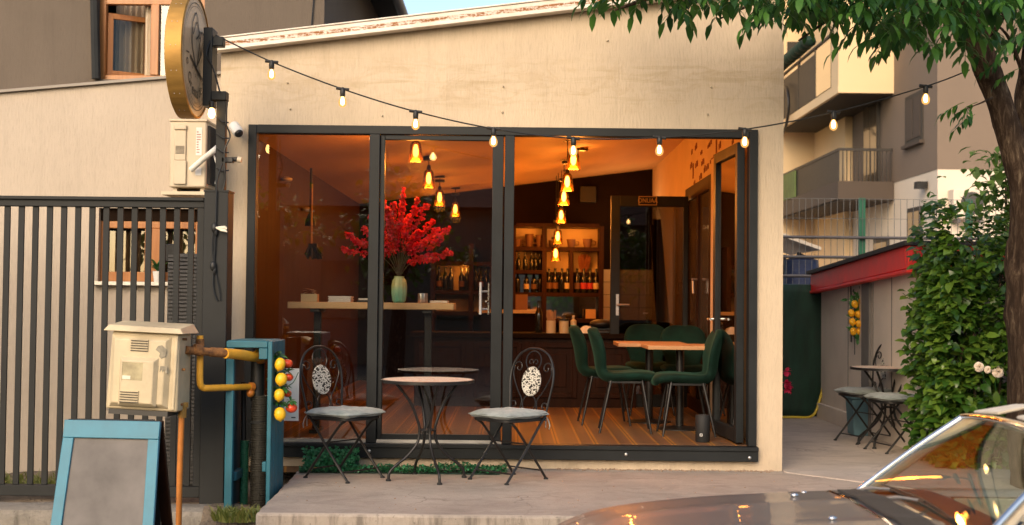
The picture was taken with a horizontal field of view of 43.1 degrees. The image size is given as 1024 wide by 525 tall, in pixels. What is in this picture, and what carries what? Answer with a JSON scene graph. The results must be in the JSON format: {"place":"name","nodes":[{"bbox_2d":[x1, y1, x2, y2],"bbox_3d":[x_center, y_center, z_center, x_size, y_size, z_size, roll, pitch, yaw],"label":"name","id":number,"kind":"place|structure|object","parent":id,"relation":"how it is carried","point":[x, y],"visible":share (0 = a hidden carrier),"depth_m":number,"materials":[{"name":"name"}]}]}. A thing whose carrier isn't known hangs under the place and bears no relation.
{"place":"outdoors","nodes":[
{"label":"outdoors","id":0,"kind":"place"},
{"bbox_2d":[0,471,295,506],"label":"dirt verge","id":1,"kind":"structure","parent":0,"point":[287,476],"depth_m":9.10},
{"bbox_2d":[5,468,54,483],"bbox_3d":[-3.389,1.593,9.476,1.031,0.132,0.672,1,-2,0],"label":"weed clump","id":2,"kind":"object","parent":1,"relation":"on","point":[37,478],"visible":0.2,"depth_m":9.53,"materials":[{"name":"green plant"}]},
{"bbox_2d":[0,71,220,472],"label":"garden house","id":3,"kind":"structure","parent":1,"relation":"on","point":[109,138],"depth_m":10.53,"materials":[{"name":"beige paint"}]},
{"bbox_2d":[94,209,197,285],"bbox_3d":[-2.937,-0.123,10.568,0.890,0.623,0.280,1,-2,0],"label":"window","id":4,"kind":"structure","parent":3,"relation":"in","point":[113,212],"depth_m":10.57,"materials":[{"name":"brown wood"}]},
{"bbox_2d":[165,254,196,484],"bbox_3d":[-2.392,0.807,9.486,0.267,1.745,0.050,1,-2,-14],"label":"ribbed panel","id":5,"kind":"object","parent":1,"relation":"on","point":[183,290],"visible":0.21,"depth_m":9.47,"materials":[{"name":"metal"}]},
{"bbox_2d":[199,190,234,503],"bbox_3d":[-2.046,0.616,8.985,0.174,2.225,0.188,1,-2,0],"label":"gate post","id":6,"kind":"object","parent":1,"relation":"on","point":[216,323],"visible":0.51,"depth_m":8.90,"materials":[{"name":"metal"}]},
{"bbox_2d":[0,195,203,497],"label":"metal gate","id":7,"kind":"structure","parent":6,"relation":"attached to","point":[44,487],"depth_m":8.98,"materials":[{"name":"metal"}]},
{"bbox_2d":[210,163,226,300],"bbox_3d":[-2.008,-0.209,8.893,0.122,0.947,0.040,0,-2,13],"label":"hanging cable","id":8,"kind":"object","parent":6,"relation":"hanging from","point":[214,227],"visible":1,"depth_m":8.89,"materials":[{"name":"black plastic"}]},
{"bbox_2d":[202,27,242,189],"bbox_3d":[-2.014,-1.058,9.052,0.272,1.148,0.206,1,-2,0],"label":"sign pole","id":9,"kind":"object","parent":6,"relation":"on","point":[212,42],"visible":0.98,"depth_m":9.01,"materials":[{"name":"metal"}]},
{"bbox_2d":[164,0,208,118],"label":"round sign","id":10,"kind":"object","parent":9,"relation":"attached to","point":[186,22],"visible":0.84,"depth_m":8.70,"materials":[{"name":"gold metal"}]},
{"bbox_2d":[215,35,969,156],"bbox_3d":[0.564,-1.151,9.052,5.286,0.832,0.084,1,-2,0],"label":"string light","id":11,"kind":"object","parent":9,"relation":"hanging from","point":[493,142],"visible":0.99,"depth_m":9.03,"materials":[{"name":"black plastic"}]},
{"bbox_2d":[217,0,783,471],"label":"cafe building","id":12,"kind":"structure","parent":1,"relation":"on","point":[541,68],"depth_m":10.05,"materials":[{"name":"beige paint"}]},
{"bbox_2d":[161,119,215,197],"bbox_3d":[-2.378,-0.776,9.972,0.453,0.564,0.991,1,-2,0],"label":"air conditioner","id":13,"kind":"object","parent":12,"relation":"attached to","point":[192,157],"visible":0.71,"depth_m":9.65,"materials":[{"name":"white plastic"}]},
{"bbox_2d":[229,121,243,137],"bbox_3d":[-2.108,-1.015,9.961,0.122,0.130,0.231,1,-2,0],"label":"security camera","id":14,"kind":"object","parent":12,"relation":"attached to","point":[236,129],"visible":1,"depth_m":9.87,"materials":[{"name":"white paint"}]},
{"bbox_2d":[305,168,322,258],"bbox_3d":[-1.868,-0.461,12.267,0.192,0.870,0.173,1,-2,0],"label":"wall broom","id":15,"kind":"object","parent":12,"relation":"hanging from","point":[313,251],"depth_m":12.21,"materials":[{"name":"brown wood"}]},
{"bbox_2d":[287,302,455,433],"bbox_3d":[-1.154,0.865,10.719,1.354,1.068,0.380,1,-2,0],"label":"window table","id":16,"kind":"object","parent":12,"relation":"on","point":[319,308],"depth_m":10.69,"materials":[{"name":"brown wood"}]},
{"bbox_2d":[301,288,318,301],"bbox_3d":[-1.658,0.267,10.646,0.134,0.110,0.100,1,-2,0],"label":"card box","id":17,"kind":"object","parent":16,"relation":"on","point":[310,297],"visible":1,"depth_m":10.60,"materials":[{"name":"cardboard"}]},
{"bbox_2d":[328,296,353,301],"bbox_3d":[-1.406,0.301,10.665,0.190,0.048,0.180,1,-2,0],"label":"menu stack","id":18,"kind":"object","parent":16,"relation":"on","point":[348,298],"visible":0.99,"depth_m":10.58,"materials":[{"name":"white paper"}]},
{"bbox_2d":[391,276,406,302],"bbox_3d":[-0.929,0.222,10.678,0.130,0.218,0.130,1,-2,0],"label":"vase","id":19,"kind":"object","parent":16,"relation":"on","point":[399,289],"visible":1,"depth_m":10.63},
{"bbox_2d":[340,187,453,275],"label":"red branches","id":20,"kind":"object","parent":19,"relation":"in","point":[394,235],"visible":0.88,"depth_m":10.69,"materials":[{"name":"plant"}]},
{"bbox_2d":[408,141,422,161],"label":"pendant lamp","id":21,"kind":"object","parent":12,"relation":"hanging from","point":[415,151],"visible":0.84,"depth_m":10.96,"materials":[{"name":"yellow glass"}]},
{"bbox_2d":[422,155,434,187],"bbox_3d":[-0.842,-0.923,13.133,0.136,0.332,0.136,1,-2,0],"label":"pendant lamp","id":22,"kind":"object","parent":12,"relation":"hanging from","point":[428,158],"visible":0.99,"depth_m":13.11,"materials":[{"name":"yellow glass"}]},
{"bbox_2d":[434,175,444,205],"bbox_3d":[-0.849,-0.848,15.232,0.136,0.359,0.136,1,-2,0],"label":"pendant lamp","id":23,"kind":"object","parent":12,"relation":"hanging from","point":[439,197],"visible":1,"depth_m":15.21,"materials":[{"name":"yellow glass"}]},
{"bbox_2d":[377,135,503,440],"bbox_3d":[-0.550,0.197,10.000,0.951,2.355,0.196,1,-2,0],"label":"glass door","id":24,"kind":"structure","parent":12,"relation":"in","point":[498,151],"depth_m":9.97,"materials":[{"name":"metal"}]},
{"bbox_2d":[450,187,459,216],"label":"pendant lamp","id":25,"kind":"object","parent":12,"relation":"hanging from","point":[455,194],"visible":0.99,"depth_m":16.91,"materials":[{"name":"yellow glass"}]},
{"bbox_2d":[478,309,535,331],"bbox_3d":[-0.048,1.100,16.700,0.772,0.978,0.850,1,-2,0],"label":"back counter","id":26,"kind":"object","parent":12,"relation":"on","point":[523,320],"visible":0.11,"depth_m":16.33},
{"bbox_2d":[515,294,527,309],"bbox_3d":[0.123,0.514,16.792,0.156,0.199,0.200,1,-2,0],"label":"brown carton","id":27,"kind":"object","parent":26,"relation":"on","point":[521,302],"visible":0.99,"depth_m":16.69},
{"bbox_2d":[430,223,603,331],"bbox_3d":[0.064,0.545,17.372,2.294,2.129,0.400,1,-2,0],"label":"bar shelf","id":28,"kind":"object","parent":12,"relation":"on","point":[569,304],"visible":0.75,"depth_m":17.49,"materials":[{"name":"brown wood"}]},
{"bbox_2d":[552,268,557,292],"bbox_3d":[0.576,0.239,17.321,0.087,0.326,0.087,1,-2,0],"label":"bottle","id":29,"kind":"object","parent":28,"relation":"on","point":[555,283],"visible":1,"depth_m":17.29,"materials":[{"name":"brown glass"}]},
{"bbox_2d":[559,268,564,292],"bbox_3d":[0.667,0.240,17.321,0.085,0.326,0.085,1,-2,0],"label":"bottle","id":30,"kind":"object","parent":28,"relation":"on","point":[561,283],"visible":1,"depth_m":17.29,"materials":[{"name":"brown glass"}]},
{"bbox_2d":[574,268,579,292],"bbox_3d":[0.868,0.242,17.321,0.087,0.326,0.087,1,-2,0],"label":"bottle","id":31,"kind":"object","parent":28,"relation":"on","point":[576,283],"visible":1,"depth_m":17.29,"materials":[{"name":"brown glass"}]},
{"bbox_2d":[580,269,586,292],"bbox_3d":[0.959,0.243,17.321,0.087,0.326,0.087,1,-2,0],"label":"bottle","id":32,"kind":"object","parent":28,"relation":"on","point":[583,285],"visible":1,"depth_m":17.29,"materials":[{"name":"brown glass"}]},
{"bbox_2d":[578,254,590,271],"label":"dried grass","id":33,"kind":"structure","parent":28,"relation":"on","point":[583,262],"depth_m":17.45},
{"bbox_2d":[587,269,592,292],"bbox_3d":[1.045,0.244,17.321,0.087,0.326,0.087,1,-2,0],"label":"bottle","id":34,"kind":"object","parent":28,"relation":"on","point":[590,283],"visible":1,"depth_m":17.29,"materials":[{"name":"brown glass"}]},
{"bbox_2d":[593,269,598,292],"bbox_3d":[1.123,0.245,17.321,0.087,0.326,0.087,1,-2,0],"label":"bottle","id":35,"kind":"object","parent":28,"relation":"on","point":[595,283],"visible":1,"depth_m":17.29,"materials":[{"name":"brown glass"}]},
{"bbox_2d":[409,331,635,407],"bbox_3d":[0.138,1.120,13.703,2.400,0.761,0.680,1,-2,0],"label":"bar counter","id":36,"kind":"object","parent":12,"relation":"on","point":[463,354],"visible":0.76,"depth_m":13.41,"materials":[{"name":"brown wood"}]},
{"bbox_2d":[535,301,542,332],"bbox_3d":[0.283,0.573,13.739,0.080,0.339,0.079,1,-2,0],"label":"wine bottle","id":37,"kind":"object","parent":36,"relation":"on","point":[538,320],"visible":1,"depth_m":13.71,"materials":[{"name":"brown glass"}]},
{"bbox_2d":[546,309,555,332],"bbox_3d":[0.409,0.616,13.590,0.107,0.247,0.106,1,-2,0],"label":"counter holder","id":38,"kind":"object","parent":36,"relation":"on","point":[550,324],"visible":0.94,"depth_m":13.55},
{"bbox_2d":[559,315,568,332],"bbox_3d":[0.544,0.643,13.587,0.108,0.195,0.106,1,-2,0],"label":"counter holder","id":39,"kind":"object","parent":36,"relation":"on","point":[563,324],"visible":0.95,"depth_m":13.54,"materials":[{"name":"beige plastic"}]},
{"bbox_2d":[589,319,609,332],"bbox_3d":[0.949,0.673,13.736,0.257,0.148,0.300,1,-2,0],"label":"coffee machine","id":40,"kind":"object","parent":36,"relation":"on","point":[602,325],"visible":0.65,"depth_m":13.66,"materials":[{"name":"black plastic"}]},
{"bbox_2d":[550,176,560,260],"bbox_3d":[0.575,-0.607,16.926,0.136,1.170,0.136,1,-2,0],"label":"pendant lamp","id":41,"kind":"object","parent":12,"relation":"hanging from","point":[556,253],"visible":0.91,"depth_m":16.90,"materials":[{"name":"orange glass"}]},
{"bbox_2d":[552,173,562,243],"bbox_3d":[0.590,-0.715,16.629,0.136,0.952,0.136,1,-2,0],"label":"pendant lamp","id":42,"kind":"object","parent":12,"relation":"hanging from","point":[558,236],"visible":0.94,"depth_m":16.60,"materials":[{"name":"orange glass"}]},
{"bbox_2d":[556,170,565,222],"bbox_3d":[0.621,-0.844,16.333,0.136,0.689,0.136,1,-2,0],"label":"pendant lamp","id":43,"kind":"object","parent":12,"relation":"hanging from","point":[560,214],"visible":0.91,"depth_m":16.31,"materials":[{"name":"orange glass"}]},
{"bbox_2d":[558,159,568,204],"bbox_3d":[0.603,-0.942,15.035,0.136,0.551,0.136,1,-2,0],"label":"pendant lamp","id":44,"kind":"object","parent":12,"relation":"hanging from","point":[564,194],"visible":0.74,"depth_m":15.01,"materials":[{"name":"yellow glass"}]},
{"bbox_2d":[561,140,573,191],"bbox_3d":[0.566,-0.997,13.236,0.136,0.538,0.136,1,-2,0],"label":"pendant lamp","id":45,"kind":"object","parent":12,"relation":"hanging from","point":[567,173],"visible":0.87,"depth_m":13.21,"materials":[{"name":"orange glass"}]},
{"bbox_2d":[566,139,580,169],"bbox_3d":[0.541,-1.055,11.387,0.128,0.477,0.128,1,-2,0],"label":"pendant lamp","id":46,"kind":"object","parent":12,"relation":"hanging from","point":[573,160],"visible":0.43,"depth_m":11.36,"materials":[{"name":"yellow glass"}]},
{"bbox_2d":[569,326,632,425],"bbox_3d":[0.813,1.012,11.695,0.612,0.879,0.458,1,-2,-2],"label":"velvet chair","id":47,"kind":"object","parent":12,"relation":"on","point":[579,343],"visible":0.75,"depth_m":11.53,"materials":[{"name":"green fabric"}]},
{"bbox_2d":[587,327,654,433],"bbox_3d":[0.943,0.994,11.026,0.612,0.879,0.458,1,-2,3],"label":"velvet chair","id":48,"kind":"object","parent":12,"relation":"on","point":[610,377],"visible":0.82,"depth_m":10.86,"materials":[{"name":"green fabric"}]},
{"bbox_2d":[610,196,687,407],"bbox_3d":[1.423,0.403,13.459,0.804,2.191,0.131,1,-2,0],"label":"interior glass door","id":49,"kind":"structure","parent":12,"relation":"on","point":[648,259],"depth_m":13.50,"materials":[{"name":"metal"}]},
{"bbox_2d":[624,324,674,415],"bbox_3d":[1.348,1.050,12.771,0.458,0.879,0.612,1,-2,-3],"label":"velvet chair","id":50,"kind":"object","parent":12,"relation":"on","point":[643,332],"visible":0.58,"depth_m":12.93,"materials":[{"name":"green fabric"}]},
{"bbox_2d":[613,341,686,423],"bbox_3d":[1.259,1.096,11.903,0.620,0.729,0.600,1,-2,0],"label":"cafe table","id":51,"kind":"object","parent":12,"relation":"on","point":[649,366],"visible":0.54,"depth_m":11.87,"materials":[{"name":"wood"}]},
{"bbox_2d":[641,343,704,430],"bbox_3d":[1.459,1.079,11.273,0.620,0.729,0.600,1,-2,0],"label":"cafe table","id":52,"kind":"object","parent":12,"relation":"on","point":[679,349],"visible":0.81,"depth_m":11.24,"materials":[{"name":"brown wood"}]},
{"bbox_2d":[660,325,708,419],"bbox_3d":[1.630,1.037,12.241,0.458,0.879,0.612,1,-2,2],"label":"velvet chair","id":53,"kind":"object","parent":12,"relation":"on","point":[688,334],"visible":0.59,"depth_m":12.41,"materials":[{"name":"green fabric"}]},
{"bbox_2d":[650,329,721,436],"bbox_3d":[1.466,0.993,10.806,0.612,0.879,0.458,1,-2,0],"label":"velvet chair","id":54,"kind":"object","parent":12,"relation":"on","point":[711,355],"visible":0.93,"depth_m":10.64,"materials":[{"name":"green fabric"}]},
{"bbox_2d":[685,174,710,413],"bbox_3d":[1.843,0.343,13.006,0.104,2.308,1.820,1,-2,0],"label":"side window","id":55,"kind":"structure","parent":12,"relation":"in","point":[699,194],"depth_m":12.93,"materials":[{"name":"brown wood"}]},
{"bbox_2d":[695,414,709,442],"bbox_3d":[1.502,1.305,10.215,0.114,0.213,0.116,1,-2,0],"label":"speaker","id":56,"kind":"object","parent":12,"relation":"on","point":[702,427],"visible":1,"depth_m":10.17},
{"bbox_2d":[707,142,744,442],"bbox_3d":[1.717,0.241,10.494,0.120,2.333,0.860,1,-2,-3],"label":"folded door","id":57,"kind":"structure","parent":12,"relation":"in","point":[729,163],"depth_m":10.41,"materials":[{"name":"metal"}]},
{"bbox_2d":[151,259,167,281],"bbox_3d":[-2.854,0.053,10.459,0.172,0.205,0.198,2,-2,-39],"label":"window plant","id":58,"kind":"object","parent":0,"point":[155,273],"depth_m":10.44,"materials":[{"name":"white paint"}]},
{"bbox_2d":[403,0,530,14],"label":"sky","id":59,"kind":"structure","parent":0,"point":[412,6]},
{"bbox_2d":[256,467,966,524],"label":"pavement","id":60,"kind":"structure","parent":0,"point":[488,500],"depth_m":8.66,"materials":[{"name":"concrete"}]},
{"bbox_2d":[301,445,359,467],"bbox_3d":[-1.361,1.475,9.739,0.446,0.210,0.082,1,-2,0],"label":"ivy panel","id":61,"kind":"object","parent":60,"relation":"on","point":[339,455],"visible":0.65,"depth_m":9.72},
{"bbox_2d":[299,345,384,483],"bbox_3d":[-1.225,1.076,9.340,0.496,0.944,0.447,-1,-2,35],"label":"bistro chair","id":62,"kind":"object","parent":60,"relation":"on","point":[321,378],"visible":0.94,"depth_m":9.39,"materials":[{"name":"black metal"}]},
{"bbox_2d":[303,405,385,427],"bbox_3d":[-1.200,1.113,9.321,0.456,0.152,0.453,-1,-2,35],"label":"seat cushion","id":63,"kind":"object","parent":62,"relation":"on","point":[343,410],"visible":0.96,"depth_m":9.20,"materials":[{"name":"grey fabric"}]},
{"bbox_2d":[299,460,508,474],"bbox_3d":[-0.800,1.510,9.631,1.572,0.098,0.285,1,-2,0],"label":"greenery mat","id":64,"kind":"object","parent":60,"relation":"on","point":[398,469],"visible":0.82,"depth_m":9.57,"materials":[{"name":"plant"}]},
{"bbox_2d":[381,376,474,484],"bbox_3d":[-0.607,1.195,9.298,0.670,0.716,0.670,1,-2,-22],"label":"bistro table","id":65,"kind":"object","parent":60,"relation":"on","point":[437,382],"visible":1,"depth_m":9.25,"materials":[{"name":"metal"}]},
{"bbox_2d":[468,347,554,484],"bbox_3d":[-0.002,1.089,9.354,0.447,0.944,0.496,-1,-2,45],"label":"bistro chair","id":66,"kind":"object","parent":60,"relation":"on","point":[531,380],"visible":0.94,"depth_m":9.42,"materials":[{"name":"black metal"}]},
{"bbox_2d":[468,407,549,429],"bbox_3d":[-0.024,1.126,9.331,0.453,0.152,0.456,-1,-2,45],"label":"seat cushion","id":67,"kind":"object","parent":66,"relation":"on","point":[512,413],"visible":0.94,"depth_m":9.21,"materials":[{"name":"grey fabric"}]},
{"bbox_2d":[287,468,937,513],"bbox_3d":[1.037,1.554,8.889,5.096,0.014,2.121,1,-2,0],"label":"grit","id":68,"kind":"object","parent":60,"relation":"on","point":[767,471],"visible":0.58,"depth_m":9.89,"materials":[{"name":"gravel"}]},
{"bbox_2d":[782,416,1018,496],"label":"alley paving","id":69,"kind":"structure","parent":0,"point":[811,447],"depth_m":10.47,"materials":[{"name":"concrete"}]},
{"bbox_2d":[782,367,792,394],"bbox_3d":[2.332,1.282,12.119,0.362,0.774,0.505,2,-2,-45],"label":"red flower plant","id":70,"kind":"object","parent":69,"relation":"on","point":[787,386],"visible":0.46,"depth_m":12.06,"materials":[{"name":"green plant"}]},
{"bbox_2d":[571,0,1023,488],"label":"street tree","id":71,"kind":"object","parent":69,"relation":"on","point":[967,23],"visible":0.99,"depth_m":8.76,"materials":[{"name":"green plant"}]},
{"bbox_2d":[783,254,818,283],"bbox_3d":[3.689,0.851,16.571,0.618,1.931,0.625,1,-2,0],"label":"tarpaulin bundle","id":72,"kind":"object","parent":69,"relation":"on","point":[797,265],"visible":0.15,"depth_m":16.41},
{"bbox_2d":[782,284,820,415],"bbox_3d":[2.894,0.997,14.798,1.572,1.515,0.115,1,-2,0],"label":"green screen","id":73,"kind":"object","parent":69,"relation":"on","point":[801,332],"visible":0.23,"depth_m":14.78,"materials":[{"name":"fabric"}]},
{"bbox_2d":[782,389,821,418],"bbox_3d":[2.946,1.020,14.589,1.313,1.458,0.172,1,-2,-3],"label":"garden hose","id":74,"kind":"object","parent":73,"relation":"hanging from","point":[816,409],"visible":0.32,"depth_m":14.58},
{"bbox_2d":[783,233,820,280],"bbox_3d":[3.359,0.648,17.089,0.992,2.360,1.800,1,-2,0],"label":"canopy","id":75,"kind":"object","parent":69,"relation":"on","point":[795,246],"visible":0.27,"depth_m":16.66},
{"bbox_2d":[845,396,867,435],"bbox_3d":[3.466,1.501,12.787,0.330,0.391,0.280,1,-2,0],"label":"storage bin","id":76,"kind":"object","parent":69,"relation":"on","point":[856,426],"visible":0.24,"depth_m":12.66,"materials":[{"name":"blue plastic"}]},
{"bbox_2d":[833,344,890,444],"bbox_3d":[3.328,1.205,12.130,0.496,0.944,0.447,1,-2,-18],"label":"bistro chair","id":77,"kind":"object","parent":69,"relation":"on","point":[862,397],"visible":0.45,"depth_m":12.22,"materials":[{"name":"black metal"}]},
{"bbox_2d":[834,387,890,394],"bbox_3d":[3.298,1.241,12.120,0.456,0.152,0.453,1,-2,-18],"label":"seat cushion","id":78,"kind":"object","parent":77,"relation":"on","point":[854,390],"visible":0.63,"depth_m":11.98,"materials":[{"name":"grey fabric"}]},
{"bbox_2d":[850,365,901,448],"bbox_3d":[3.410,1.308,11.767,0.670,0.716,0.670,-1,-2,40],"label":"bistro table","id":79,"kind":"object","parent":69,"relation":"on","point":[876,368],"visible":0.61,"depth_m":11.72,"materials":[{"name":"black metal"}]},
{"bbox_2d":[863,398,912,453],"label":"bistro chair","id":80,"kind":"object","parent":69,"relation":"on","point":[891,403],"visible":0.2,"depth_m":11.40,"materials":[{"name":"black metal"}]},
{"bbox_2d":[863,392,914,400],"bbox_3d":[3.376,1.220,11.390,0.456,0.152,0.453,1,-2,-14],"label":"seat cushion","id":81,"kind":"object","parent":80,"relation":"on","point":[883,396],"visible":0.64,"depth_m":11.25,"materials":[{"name":"grey fabric"}]},
{"bbox_2d":[783,198,1009,283],"bbox_3d":[4.854,0.516,15.336,5.482,2.549,0.123,1,-2,0],"label":"wire fence","id":82,"kind":"object","parent":69,"relation":"on","point":[861,237],"visible":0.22,"depth_m":15.35,"materials":[{"name":"metal"}]},
{"bbox_2d":[806,240,1007,453],"bbox_3d":[5.082,0.804,13.008,3.420,1.840,3.730,1,-2,0],"label":"kiosk","id":83,"kind":"object","parent":69,"relation":"on","point":[879,277],"visible":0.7,"depth_m":12.67,"materials":[{"name":"grey metal"}]},
{"bbox_2d":[840,286,860,354],"bbox_3d":[3.486,0.586,13.111,0.337,0.691,0.103,1,-2,0],"label":"lemon garland","id":84,"kind":"object","parent":83,"relation":"hanging from","point":[854,303],"visible":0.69,"depth_m":13.10,"materials":[{"name":"yellow plant"}]},
{"bbox_2d":[895,192,1009,469],"bbox_3d":[4.274,0.469,10.598,2.098,2.523,1.013,1,-2,0],"label":"hedge","id":85,"kind":"object","parent":69,"relation":"on","point":[947,301],"visible":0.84,"depth_m":10.29,"materials":[{"name":"green plant"}]},
{"bbox_2d":[974,362,1003,390],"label":"white roses","id":86,"kind":"object","parent":85,"relation":"attached to","point":[979,367],"visible":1,"depth_m":10.15,"materials":[{"name":"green plant"}]},
{"bbox_2d":[933,146,1009,240],"bbox_3d":[5.131,0.255,13.291,1.440,2.957,1.752,1,-2,0],"label":"shrub","id":87,"kind":"object","parent":69,"relation":"on","point":[999,177],"visible":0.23,"depth_m":13.42,"materials":[{"name":"plant"}]},
{"bbox_2d":[783,0,1023,266],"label":"apartment building","id":88,"kind":"structure","parent":0,"point":[902,146],"depth_m":24.64,"materials":[{"name":"paint"}]},
{"bbox_2d":[863,101,880,180],"bbox_3d":[7.212,-2.518,26.039,0.058,2.040,1.100,1,-2,0],"label":"balcony door","id":89,"kind":"structure","parent":88,"relation":"in","point":[871,114],"depth_m":25.89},
{"bbox_2d":[873,239,888,249],"bbox_3d":[7.196,0.039,25.312,0.039,1.050,1.000,1,-2,0],"label":"window","id":90,"kind":"structure","parent":88,"relation":"in","point":[885,242],"depth_m":25.33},
{"bbox_2d":[901,89,923,149],"bbox_3d":[7.198,-2.563,23.319,0.089,0.953,1.083,1,-2,0],"label":"window","id":91,"kind":"structure","parent":88,"relation":"in","point":[914,107],"depth_m":23.22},
{"bbox_2d":[907,206,921,236],"bbox_3d":[7.203,-0.686,23.239,0.039,0.602,0.785,1,-2,0],"label":"window","id":92,"kind":"structure","parent":88,"relation":"in","point":[916,209],"depth_m":23.32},
{"bbox_2d":[948,189,983,223],"bbox_3d":[7.656,-0.946,21.879,0.509,0.570,0.318,1,-2,0],"label":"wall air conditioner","id":93,"kind":"object","parent":88,"relation":"attached to","point":[954,195],"depth_m":21.75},
{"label":"terrain","id":94,"kind":"structure","parent":0,"visible":0},
{"bbox_2d":[0,502,211,524],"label":"kerb","id":95,"kind":"structure","parent":94,"relation":"on","point":[25,513],"depth_m":8.59,"materials":[{"name":"concrete"}]},
{"bbox_2d":[176,402,187,524],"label":"gas riser pipe","id":96,"kind":"object","parent":94,"relation":"on","point":[182,415],"visible":0.86,"depth_m":8.20,"materials":[{"name":"metal"}]},
{"bbox_2d":[104,320,197,416],"bbox_3d":[-2.290,0.669,8.214,0.510,0.594,0.332,0,-2,5],"label":"gas meter box","id":97,"kind":"object","parent":96,"relation":"attached to","point":[149,371],"visible":0.99,"depth_m":8.10,"materials":[{"name":"metal"}]},
{"bbox_2d":[122,362,142,380],"bbox_3d":[-2.360,0.677,8.066,0.134,0.115,0.002,0,-2,5],"label":"display window","id":98,"kind":"structure","parent":97,"relation":"in","point":[134,370],"depth_m":8.06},
{"bbox_2d":[199,504,259,524],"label":"rubble bank","id":99,"kind":"structure","parent":94,"relation":"on","point":[206,518],"depth_m":8.55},
{"bbox_2d":[208,503,260,522],"bbox_3d":[-1.800,1.632,8.452,0.404,0.107,0.309,1,-2,0],"label":"grass tuft","id":100,"kind":"object","parent":99,"relation":"on","point":[234,515],"visible":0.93,"depth_m":8.41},
{"bbox_2d":[224,338,284,508],"bbox_3d":[-1.749,1.087,8.841,0.304,1.121,0.500,1,-2,0],"label":"teal cabinet","id":101,"kind":"object","parent":99,"relation":"on","point":[272,466],"visible":0.71,"depth_m":8.62,"materials":[{"name":"paint"}]},
{"bbox_2d":[185,335,266,396],"bbox_3d":[-1.856,0.690,8.515,0.184,0.425,0.716,-1,-2,33],"label":"yellow gas pipe","id":102,"kind":"object","parent":101,"relation":"attached to","point":[198,349],"visible":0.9,"depth_m":8.40,"materials":[{"name":"metal"}]},
{"bbox_2d":[239,382,248,503],"bbox_3d":[-1.838,1.240,8.916,0.062,0.837,0.062,1,-2,0],"label":"green corrugated hose","id":103,"kind":"object","parent":101,"relation":"in","point":[244,478],"visible":0.98,"depth_m":8.89,"materials":[{"name":"black plastic"}]},
{"bbox_2d":[249,362,266,507],"bbox_3d":[-1.719,1.147,8.819,0.134,1.020,0.127,1,-2,0],"label":"corrugated hose","id":104,"kind":"object","parent":101,"relation":"in","point":[258,423],"visible":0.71,"depth_m":8.77,"materials":[{"name":"metal"}]},
{"bbox_2d":[266,351,298,421],"bbox_3d":[-1.549,0.829,8.698,0.226,0.469,0.158,1,-2,0],"label":"lemon tomato garland","id":105,"kind":"object","parent":101,"relation":"hanging from","point":[281,379],"visible":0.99,"depth_m":8.66,"materials":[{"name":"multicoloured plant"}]},
{"bbox_2d":[284,368,298,420],"bbox_3d":[-1.607,1.146,9.203,0.185,0.788,0.033,1,-2,0],"label":"notice board","id":106,"kind":"object","parent":101,"relation":"attached to","point":[294,390],"visible":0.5,"depth_m":9.20,"materials":[{"name":"paper"}]},
{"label":"road","id":107,"kind":"structure","parent":0,"visible":0},
{"bbox_2d":[51,419,172,524],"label":"chalkboard sign","id":108,"kind":"object","parent":107,"relation":"on","point":[112,471],"visible":1,"depth_m":6.95,"materials":[{"name":"blue paint"}]},
{"bbox_2d":[558,404,1023,524],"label":"parked car","id":109,"kind":"object","parent":107,"relation":"on","point":[875,503],"visible":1,"depth_m":5.11,"materials":[{"name":"paint"}]},
{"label":"yard ground","id":110,"kind":"structure","parent":0,"visible":0},
{"bbox_2d":[0,0,407,89],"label":"grey house","id":111,"kind":"structure","parent":110,"relation":"on","point":[49,42],"depth_m":14.39,"materials":[{"name":"paint"}]},
{"bbox_2d":[100,0,204,78],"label":"window","id":112,"kind":"structure","parent":111,"relation":"in","point":[139,53],"depth_m":14.55,"materials":[{"name":"brown wood"}]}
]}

